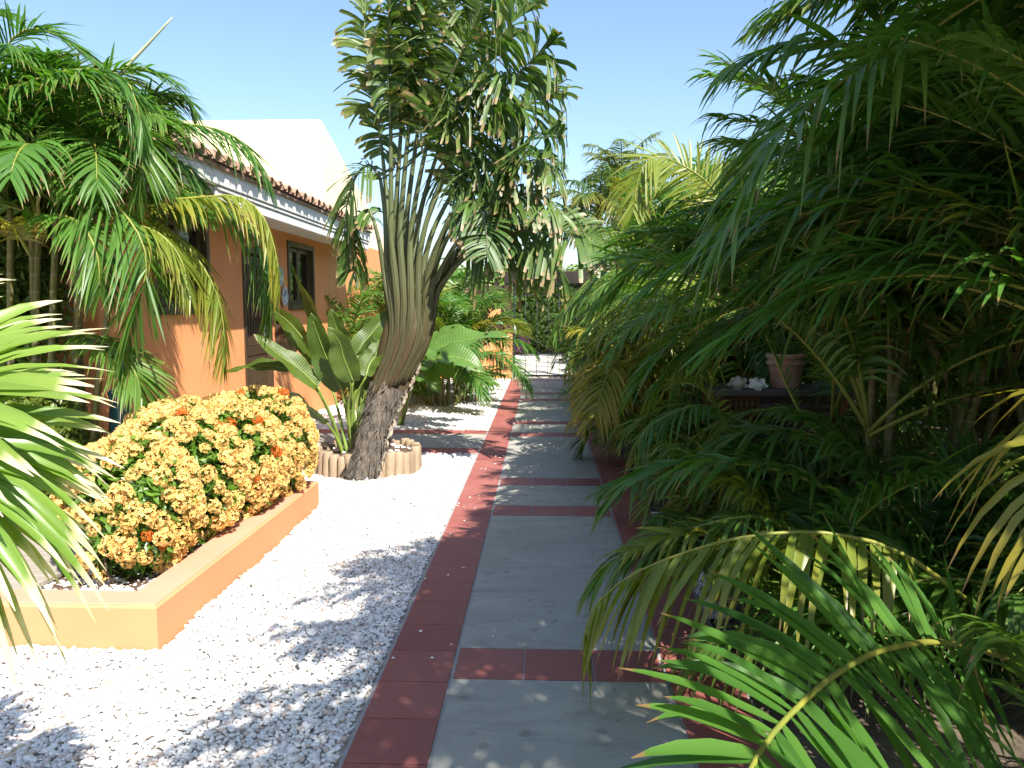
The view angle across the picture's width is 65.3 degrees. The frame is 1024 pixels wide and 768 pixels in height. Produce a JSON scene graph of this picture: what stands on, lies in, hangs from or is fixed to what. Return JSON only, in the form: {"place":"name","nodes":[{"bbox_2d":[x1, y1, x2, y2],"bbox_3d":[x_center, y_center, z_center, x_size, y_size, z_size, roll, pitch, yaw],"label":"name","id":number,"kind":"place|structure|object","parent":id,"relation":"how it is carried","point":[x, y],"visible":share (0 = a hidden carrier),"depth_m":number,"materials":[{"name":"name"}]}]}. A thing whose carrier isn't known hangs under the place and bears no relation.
{"place":"outdoors","nodes":[
{"label":"outdoors","id":0,"kind":"place"},
{"bbox_2d":[0,0,944,269],"label":"sky","id":1,"kind":"structure","parent":0,"point":[244,59],"materials":[{"name":"blue"}]},
{"bbox_2d":[300,378,694,767],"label":"path","id":2,"kind":"structure","parent":0,"point":[524,597],"depth_m":4.00,"materials":[{"name":"grey concrete"}]},
{"bbox_2d":[515,354,574,377],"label":"street","id":3,"kind":"structure","parent":0,"point":[547,364],"depth_m":22.02,"materials":[{"name":"concrete"}]},
{"bbox_2d":[545,162,657,250],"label":"coconut palm","id":4,"kind":"object","parent":3,"relation":"on","point":[587,200],"visible":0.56,"depth_m":23.86,"materials":[{"name":"green plant"}]},
{"bbox_2d":[660,132,772,210],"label":"coconut palm","id":5,"kind":"object","parent":3,"relation":"on","point":[673,166],"visible":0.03,"depth_m":24.81,"materials":[{"name":"green plant"}]},
{"bbox_2d":[522,353,1023,767],"bbox_3d":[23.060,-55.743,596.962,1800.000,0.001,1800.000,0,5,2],"label":"ground","id":6,"kind":"structure","parent":0,"point":[879,737],"depth_m":3.25,"materials":[{"name":"soil"}]},
{"bbox_2d":[0,480,318,652],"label":"planter wall","id":7,"kind":"structure","parent":6,"relation":"on","point":[158,611],"depth_m":4.00,"materials":[{"name":"orange paint"}]},
{"bbox_2d":[0,191,73,384],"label":"leafy shrub","id":8,"kind":"object","parent":7,"relation":"in","point":[21,278],"visible":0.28,"depth_m":5.85,"materials":[{"name":"green plant"}]},
{"bbox_2d":[0,359,110,496],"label":"leafy shrub","id":9,"kind":"object","parent":7,"relation":"in","point":[72,434],"visible":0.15,"depth_m":5.41,"materials":[{"name":"green plant"}]},
{"bbox_2d":[0,529,116,588],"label":"gravel","id":10,"kind":"structure","parent":7,"relation":"on","point":[41,578],"depth_m":4.39,"materials":[{"name":"white gravel"}]},
{"bbox_2d":[50,383,319,589],"bbox_3d":[-2.064,0.554,5.278,1.148,0.987,2.520,0,5,2],"label":"flowering hedge","id":11,"kind":"object","parent":7,"relation":"in","point":[189,473],"visible":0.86,"depth_m":4.70,"materials":[{"name":"yellow plant"}]},
{"bbox_2d":[11,133,380,439],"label":"orange house","id":12,"kind":"structure","parent":6,"relation":"on","point":[297,221],"depth_m":8.76,"materials":[{"name":"paint"}]},
{"bbox_2d":[149,208,210,314],"bbox_3d":[-3.211,-1.152,7.649,0.170,0.970,1.210,0,5,2],"label":"window","id":13,"kind":"structure","parent":12,"relation":"in","point":[201,244],"depth_m":7.93,"materials":[{"name":"brown glass"}]},
{"bbox_2d":[241,246,273,413],"bbox_3d":[-3.140,-0.562,9.709,0.178,2.140,0.940,0,5,2],"label":"door","id":14,"kind":"structure","parent":12,"relation":"in","point":[253,350],"depth_m":9.63,"materials":[{"name":"brown wood"}]},
{"bbox_2d":[152,119,383,252],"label":"house roof","id":15,"kind":"structure","parent":12,"relation":"on","point":[302,155],"depth_m":16.42,"materials":[{"name":"paint"}]},
{"bbox_2d":[279,267,283,285],"bbox_3d":[-3.027,-1.401,10.388,0.039,0.250,0.250,0,5,2],"label":"wall plate","id":16,"kind":"object","parent":12,"relation":"attached to","point":[281,279],"depth_m":10.46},
{"bbox_2d":[281,287,288,305],"bbox_3d":[-3.021,-1.158,10.582,0.039,0.260,0.260,0,5,2],"label":"wall plate","id":17,"kind":"object","parent":12,"relation":"attached to","point":[284,296],"depth_m":10.63,"materials":[{"name":"blue ceramic"}]},
{"bbox_2d":[275,320,296,351],"bbox_3d":[-2.952,-0.638,10.503,0.188,0.460,0.510,0,5,2],"label":"mailbox","id":18,"kind":"object","parent":12,"relation":"attached to","point":[281,339],"visible":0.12,"depth_m":10.29,"materials":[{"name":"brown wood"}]},
{"bbox_2d":[287,240,315,309],"bbox_3d":[-3.065,-1.529,11.412,0.170,0.940,1.240,0,5,2],"label":"window","id":19,"kind":"structure","parent":12,"relation":"in","point":[300,256],"depth_m":11.43,"materials":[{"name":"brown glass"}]},
{"bbox_2d":[0,378,731,767],"bbox_3d":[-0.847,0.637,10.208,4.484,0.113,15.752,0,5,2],"label":"gravel","id":20,"kind":"structure","parent":6,"relation":"on","point":[292,554],"depth_m":3.69,"materials":[{"name":"white gravel"}]},
{"bbox_2d":[0,278,123,688],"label":"fan palm","id":21,"kind":"object","parent":20,"relation":"on","point":[34,463],"visible":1,"depth_m":1.51,"materials":[{"name":"green plant"}]},
{"bbox_2d":[0,652,186,762],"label":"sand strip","id":22,"kind":"object","parent":20,"relation":"on","point":[102,691],"visible":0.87,"depth_m":3.38,"materials":[{"name":"white gravel"}]},
{"bbox_2d":[107,390,132,434],"bbox_3d":[-2.832,0.544,5.820,0.190,1.002,0.190,0,5,2],"label":"glazed urn","id":23,"kind":"object","parent":20,"relation":"on","point":[114,413],"visible":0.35,"depth_m":5.71,"materials":[{"name":"teal ceramic"}]},
{"bbox_2d":[0,0,288,513],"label":"areca palm","id":24,"kind":"object","parent":20,"relation":"on","point":[68,127],"visible":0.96,"depth_m":5.09,"materials":[{"name":"plant"}]},
{"bbox_2d":[325,282,383,409],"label":"areca palm","id":25,"kind":"object","parent":20,"relation":"on","point":[361,298],"visible":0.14,"depth_m":13.30,"materials":[{"name":"plant"}]},
{"bbox_2d":[314,438,421,478],"bbox_3d":[-1.457,0.747,8.052,1.097,0.272,1.103,0,5,2],"label":"log planter","id":26,"kind":"object","parent":20,"relation":"on","point":[404,457],"visible":0.52,"depth_m":7.69,"materials":[{"name":"wood"}]},
{"bbox_2d":[228,267,386,452],"bbox_3d":[-2.005,-0.205,7.776,1.599,1.845,0.725,1,6,8],"label":"paddle leaf plant","id":27,"kind":"object","parent":26,"relation":"on","point":[336,358],"visible":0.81,"depth_m":7.69,"materials":[{"name":"green plant"}]},
{"bbox_2d":[323,0,620,480],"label":"travellers palm","id":28,"kind":"object","parent":26,"relation":"in","point":[414,281],"visible":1,"depth_m":7.34,"materials":[{"name":"green plant"}]},
{"bbox_2d":[347,258,460,330],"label":"areca palm","id":29,"kind":"object","parent":20,"relation":"on","point":[380,302],"visible":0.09,"depth_m":15.04,"materials":[{"name":"plant"}]},
{"bbox_2d":[348,269,540,409],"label":"areca palm","id":30,"kind":"object","parent":20,"relation":"on","point":[448,314],"visible":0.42,"depth_m":12.64,"materials":[{"name":"plant"}]},
{"bbox_2d":[397,324,509,425],"bbox_3d":[-0.894,-0.128,10.490,1.567,1.470,0.801,4,7,35],"label":"banana plant","id":31,"kind":"object","parent":20,"relation":"on","point":[447,345],"visible":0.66,"depth_m":10.32,"materials":[{"name":"green plant"}]},
{"bbox_2d":[436,267,533,401],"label":"areca palm","id":32,"kind":"object","parent":20,"relation":"on","point":[457,280],"visible":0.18,"depth_m":14.48,"materials":[{"name":"plant"}]},
{"bbox_2d":[441,332,512,378],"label":"garden wall","id":33,"kind":"structure","parent":6,"relation":"on","point":[488,350],"depth_m":18.05,"materials":[{"name":"orange paint"}]},
{"bbox_2d":[435,284,511,329],"bbox_3d":[-1.207,-1.729,18.077,2.392,1.059,0.120,0,5,2],"label":"wooden fence","id":34,"kind":"object","parent":33,"relation":"on","point":[505,287],"visible":0.14,"depth_m":18.00,"materials":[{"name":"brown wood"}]},
{"bbox_2d":[488,309,500,317],"bbox_3d":[-0.400,-1.593,18.026,0.290,0.200,0.033,0,5,2],"label":"orange sign","id":35,"kind":"object","parent":34,"relation":"attached to","point":[496,311],"visible":0.46,"depth_m":18.01,"materials":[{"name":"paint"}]},
{"bbox_2d":[458,179,542,239],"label":"coconut palm","id":36,"kind":"object","parent":6,"relation":"on","point":[501,208],"visible":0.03,"depth_m":30.22,"materials":[{"name":"green plant"}]},
{"bbox_2d":[437,264,587,352],"bbox_3d":[1.514,-2.614,27.742,16.285,3.328,1.038,0,5,2],"label":"hedge","id":37,"kind":"object","parent":6,"relation":"on","point":[537,318],"visible":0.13,"depth_m":27.61,"materials":[{"name":"green plant"}]},
{"bbox_2d":[515,335,531,354],"bbox_3d":[0.252,-1.278,27.190,0.902,0.871,0.660,3,6,25],"label":"bougainvillea","id":38,"kind":"object","parent":6,"relation":"on","point":[518,352],"visible":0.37,"depth_m":27.06,"materials":[{"name":"purple plant"}]},
{"bbox_2d":[294,378,783,767],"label":"path tiles","id":39,"kind":"object","parent":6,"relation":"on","point":[397,728],"visible":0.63,"depth_m":3.75,"materials":[{"name":"red tile"}]},
{"bbox_2d":[504,271,594,323],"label":"gate beam","id":40,"kind":"structure","parent":6,"relation":"on","point":[572,277],"depth_m":17.83,"materials":[{"name":"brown wood"}]},
{"bbox_2d":[513,284,582,377],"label":"iron gate","id":41,"kind":"structure","parent":40,"relation":"attached to","point":[514,327],"depth_m":18.07,"materials":[{"name":"metal"}]},
{"bbox_2d":[552,239,622,371],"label":"areca palm","id":42,"kind":"object","parent":6,"relation":"on","point":[561,353],"visible":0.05,"depth_m":15.29,"materials":[{"name":"plant"}]},
{"bbox_2d":[577,131,672,205],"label":"coconut palm","id":43,"kind":"object","parent":6,"relation":"on","point":[616,165],"visible":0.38,"depth_m":29.20,"materials":[{"name":"green plant"}]},
{"bbox_2d":[548,158,727,396],"bbox_3d":[2.175,-1.524,12.603,3.210,3.833,3.561,0,5,2],"label":"areca palm","id":44,"kind":"object","parent":6,"relation":"on","point":[612,232],"visible":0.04,"depth_m":12.54,"materials":[{"name":"plant"}]},
{"bbox_2d":[547,153,738,432],"bbox_3d":[2.066,-1.160,10.436,4.166,3.742,3.347,-3,6,-30],"label":"areca palm","id":45,"kind":"object","parent":6,"relation":"on","point":[593,295],"visible":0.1,"depth_m":9.84,"materials":[{"name":"plant"}]},
{"bbox_2d":[590,154,724,380],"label":"areca palm","id":46,"kind":"object","parent":6,"relation":"on","point":[668,170],"visible":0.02,"depth_m":13.89,"materials":[{"name":"plant"}]},
{"bbox_2d":[593,130,790,382],"bbox_3d":[2.675,-0.992,9.196,3.753,3.423,3.976,0,5,2],"label":"areca palm","id":47,"kind":"object","parent":6,"relation":"on","point":[654,167],"visible":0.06,"depth_m":7.75,"materials":[{"name":"plant"}]},
{"bbox_2d":[587,374,856,494],"bbox_3d":[1.750,0.465,6.731,2.171,1.028,2.238,1,6,14],"label":"areca palm","id":48,"kind":"object","parent":6,"relation":"on","point":[683,428],"visible":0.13,"depth_m":6.39,"materials":[{"name":"plant"}]},
{"bbox_2d":[556,197,910,461],"bbox_3d":[1.981,-0.390,7.998,3.152,2.852,4.008,0,5,2],"label":"areca palm","id":49,"kind":"object","parent":6,"relation":"on","point":[586,344],"visible":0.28,"depth_m":6.98,"materials":[{"name":"plant"}]},
{"bbox_2d":[711,352,762,378],"bbox_3d":[3.929,-1.064,17.340,4.414,2.287,0.998,0,5,2],"label":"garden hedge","id":50,"kind":"object","parent":6,"relation":"on","point":[751,374],"depth_m":17.23,"materials":[{"name":"green plant"}]},
{"bbox_2d":[581,394,937,644],"bbox_3d":[1.542,0.644,5.254,2.343,1.283,2.539,5,7,42],"label":"areca palm","id":51,"kind":"object","parent":6,"relation":"on","point":[820,468],"visible":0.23,"depth_m":4.84,"materials":[{"name":"plant"}]},
{"bbox_2d":[698,383,854,506],"bbox_3d":[2.107,0.520,6.493,1.078,1.001,0.620,0,5,2],"label":"garden cabinet","id":52,"kind":"object","parent":6,"relation":"on","point":[746,399],"visible":0.18,"depth_m":6.22,"materials":[{"name":"brown wood"}]},
{"bbox_2d":[727,376,747,389],"bbox_3d":[1.761,-0.006,6.272,0.152,0.130,0.121,0,5,2],"label":"conch shell","id":53,"kind":"object","parent":52,"relation":"on","point":[738,382],"visible":0.94,"depth_m":6.24},
{"bbox_2d":[748,376,767,389],"bbox_3d":[1.904,0.000,6.208,0.150,0.119,0.107,0,5,2],"label":"conch shell","id":54,"kind":"object","parent":52,"relation":"on","point":[756,384],"visible":0.96,"depth_m":6.19},
{"bbox_2d":[765,352,807,388],"bbox_3d":[2.179,-0.109,6.360,0.323,0.273,0.323,0,5,2],"label":"terracotta pot","id":55,"kind":"object","parent":52,"relation":"on","point":[776,381],"visible":0.76,"depth_m":6.26,"materials":[{"name":"brown ceramic"}]},
{"bbox_2d":[756,322,817,353],"bbox_3d":[2.180,-0.354,6.298,0.549,0.324,0.550,-3,6,-30],"label":"aloe plant","id":56,"kind":"object","parent":55,"relation":"in","point":[781,344],"visible":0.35,"depth_m":6.29,"materials":[{"name":"green plant"}]},
{"bbox_2d":[574,0,1023,767],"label":"areca palm","id":57,"kind":"object","parent":6,"relation":"on","point":[964,698],"visible":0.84,"depth_m":2.80,"materials":[{"name":"plant"}]},
{"bbox_2d":[585,0,1023,590],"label":"areca palm","id":58,"kind":"object","parent":6,"relation":"on","point":[855,352],"visible":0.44,"depth_m":4.37,"materials":[{"name":"plant"}]},
{"bbox_2d":[595,48,1014,481],"bbox_3d":[2.971,-1.033,6.955,3.571,3.936,3.787,-3,6,-32],"label":"areca palm","id":59,"kind":"object","parent":6,"relation":"on","point":[741,370],"visible":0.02,"depth_m":6.99,"materials":[{"name":"plant"}]},
{"bbox_2d":[607,441,1023,717],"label":"areca palm","id":60,"kind":"object","parent":6,"relation":"on","point":[867,501],"visible":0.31,"depth_m":3.53,"materials":[{"name":"plant"}]},
{"bbox_2d":[617,0,1023,672],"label":"areca palm","id":61,"kind":"object","parent":6,"relation":"on","point":[1005,608],"visible":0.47,"depth_m":3.00,"materials":[{"name":"plant"}]},
{"bbox_2d":[727,173,918,409],"bbox_3d":[4.552,-1.278,11.968,4.787,3.639,5.998,0,5,2],"label":"areca palm","id":62,"kind":"object","parent":6,"relation":"on","point":[810,351],"depth_m":11.37,"materials":[{"name":"plant"}]},
{"bbox_2d":[757,0,1013,460],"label":"areca palm","id":63,"kind":"object","parent":6,"relation":"on","point":[908,430],"visible":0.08,"depth_m":7.82,"materials":[{"name":"plant"}]},
{"bbox_2d":[754,400,1023,714],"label":"areca palm","id":64,"kind":"object","parent":6,"relation":"on","point":[927,521],"visible":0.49,"depth_m":3.85,"materials":[{"name":"plant"}]},
{"bbox_2d":[799,0,1023,488],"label":"areca palm","id":65,"kind":"object","parent":6,"relation":"on","point":[1006,476],"visible":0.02,"depth_m":5.68,"materials":[{"name":"plant"}]},
{"bbox_2d":[801,288,1023,452],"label":"boundary hedge","id":66,"kind":"object","parent":6,"relation":"on","point":[1010,424],"visible":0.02,"depth_m":9.37,"materials":[{"name":"green plant"}]}
]}

